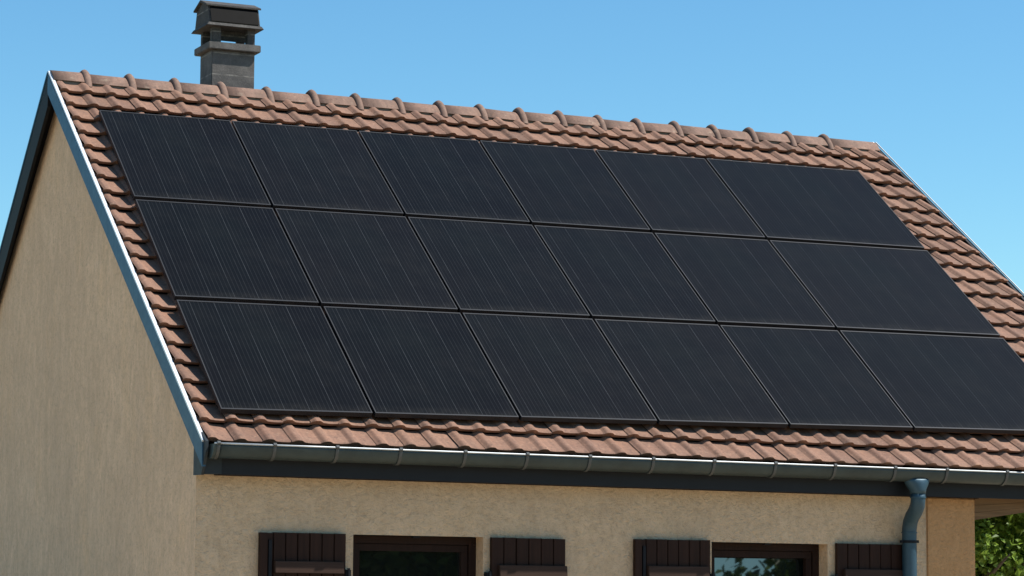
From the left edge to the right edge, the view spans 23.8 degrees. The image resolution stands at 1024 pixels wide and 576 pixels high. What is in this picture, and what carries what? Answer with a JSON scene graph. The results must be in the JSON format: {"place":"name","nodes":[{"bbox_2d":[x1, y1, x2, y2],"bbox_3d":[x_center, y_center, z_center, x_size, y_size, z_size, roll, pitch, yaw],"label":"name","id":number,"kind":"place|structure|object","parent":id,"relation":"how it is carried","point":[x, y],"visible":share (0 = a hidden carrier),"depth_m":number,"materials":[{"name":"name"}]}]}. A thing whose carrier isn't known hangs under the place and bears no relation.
{"place":"outdoors","nodes":[
{"label":"outdoors","id":0,"kind":"place"},
{"bbox_2d":[0,0,1023,575],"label":"house","id":1,"kind":"structure","parent":0,"point":[126,448],"depth_m":19.52,"materials":[{"name":"paint"}]},
{"bbox_2d":[99,110,270,207],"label":"solar panel","id":2,"kind":"object","parent":1,"relation":"on","point":[181,159],"visible":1,"depth_m":20.53,"materials":[{"name":"black glass"}]},
{"bbox_2d":[135,199,318,305],"bbox_3d":[-2.299,-0.288,19.441,1.176,0.040,1.432,3,32,-25],"label":"solar panel","id":3,"kind":"object","parent":1,"relation":"on","point":[223,253],"visible":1,"depth_m":19.39,"materials":[{"name":"black glass"}]},
{"bbox_2d":[176,300,372,416],"bbox_3d":[-1.808,0.524,18.302,1.176,0.040,1.432,3,32,-25],"label":"solar panel","id":4,"kind":"object","parent":1,"relation":"on","point":[259,358],"visible":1,"depth_m":18.24,"materials":[{"name":"black glass"}]},
{"bbox_2d":[231,121,403,215],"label":"solar panel","id":5,"kind":"object","parent":1,"relation":"on","point":[314,168],"visible":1,"depth_m":21.04,"materials":[{"name":"black glass"}]},
{"bbox_2d":[274,208,457,312],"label":"solar panel","id":6,"kind":"object","parent":1,"relation":"on","point":[357,260],"visible":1,"depth_m":19.89,"materials":[{"name":"black glass"}]},
{"bbox_2d":[353,535,475,575],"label":"window","id":7,"kind":"structure","parent":1,"relation":"in","point":[397,557],"depth_m":18.27,"materials":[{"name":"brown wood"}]},
{"bbox_2d":[323,306,518,420],"bbox_3d":[-0.721,0.580,18.809,1.176,0.039,1.432,3,32,-25],"label":"solar panel","id":8,"kind":"object","parent":1,"relation":"on","point":[419,364],"visible":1,"depth_m":18.75,"materials":[{"name":"black glass"}]},
{"bbox_2d":[358,131,529,224],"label":"solar panel","id":9,"kind":"object","parent":1,"relation":"on","point":[441,178],"visible":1,"depth_m":21.54,"materials":[{"name":"black glass"}]},
{"bbox_2d":[407,217,589,318],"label":"solar panel","id":10,"kind":"object","parent":1,"relation":"on","point":[481,267],"visible":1,"depth_m":20.40,"materials":[{"name":"black glass"}]},
{"bbox_2d":[462,313,656,423],"bbox_3d":[0.364,0.635,19.316,1.176,0.038,1.432,3,32,-25],"label":"solar panel","id":11,"kind":"object","parent":1,"relation":"on","point":[554,369],"visible":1,"depth_m":19.26,"materials":[{"name":"black glass"}]},
{"bbox_2d":[479,140,649,231],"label":"solar panel","id":12,"kind":"object","parent":1,"relation":"on","point":[555,186],"visible":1,"depth_m":22.05,"materials":[{"name":"black glass"}]},
{"bbox_2d":[534,225,714,323],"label":"solar panel","id":13,"kind":"object","parent":1,"relation":"on","point":[621,275],"visible":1,"depth_m":20.91,"materials":[{"name":"black glass"}]},
{"bbox_2d":[595,150,764,239],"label":"solar panel","id":14,"kind":"object","parent":1,"relation":"on","point":[666,194],"visible":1,"depth_m":22.56,"materials":[{"name":"black glass"}]},
{"bbox_2d":[594,319,787,427],"bbox_3d":[1.450,0.692,19.824,1.176,0.038,1.432,3,32,-25],"label":"solar panel","id":15,"kind":"object","parent":1,"relation":"on","point":[690,374],"visible":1,"depth_m":19.77,"materials":[{"name":"black glass"}]},
{"bbox_2d":[654,233,834,329],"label":"solar panel","id":16,"kind":"object","parent":1,"relation":"on","point":[743,282],"visible":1,"depth_m":21.42,"materials":[{"name":"black glass"}]},
{"bbox_2d":[712,543,818,575],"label":"window","id":17,"kind":"structure","parent":1,"relation":"in","point":[766,559],"depth_m":19.59,"materials":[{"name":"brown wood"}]},
{"bbox_2d":[706,158,924,249],"bbox_3d":[2.895,-0.802,23.237,1.736,0.040,1.432,3,32,-25],"label":"solar panel","id":18,"kind":"object","parent":1,"relation":"on","point":[781,202],"visible":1,"depth_m":23.18,"materials":[{"name":"black glass"}]},
{"bbox_2d":[720,325,912,430],"bbox_3d":[2.535,0.749,20.332,1.176,0.040,1.432,3,32,-25],"label":"solar panel","id":19,"kind":"object","parent":1,"relation":"on","point":[815,379],"visible":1,"depth_m":20.28,"materials":[{"name":"black glass"}]},
{"bbox_2d":[769,240,999,337],"bbox_3d":[3.385,0.009,22.098,1.736,0.041,1.432,3,32,-25],"label":"solar panel","id":20,"kind":"object","parent":1,"relation":"on","point":[871,289],"visible":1,"depth_m":22.05,"materials":[{"name":"black glass"}]},
{"bbox_2d":[839,330,1023,433],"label":"solar panel","id":21,"kind":"object","parent":1,"relation":"on","point":[946,383],"visible":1,"depth_m":20.91,"materials":[{"name":"black glass"}]},
{"bbox_2d":[0,0,1023,292],"label":"sky","id":22,"kind":"structure","parent":0,"point":[938,85],"materials":[{"name":"blue"}]},
{"bbox_2d":[975,513,1023,575],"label":"broadleaf tree","id":23,"kind":"object","parent":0,"point":[997,557],"visible":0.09,"depth_m":26.09,"materials":[{"name":"green plant"}]}
]}

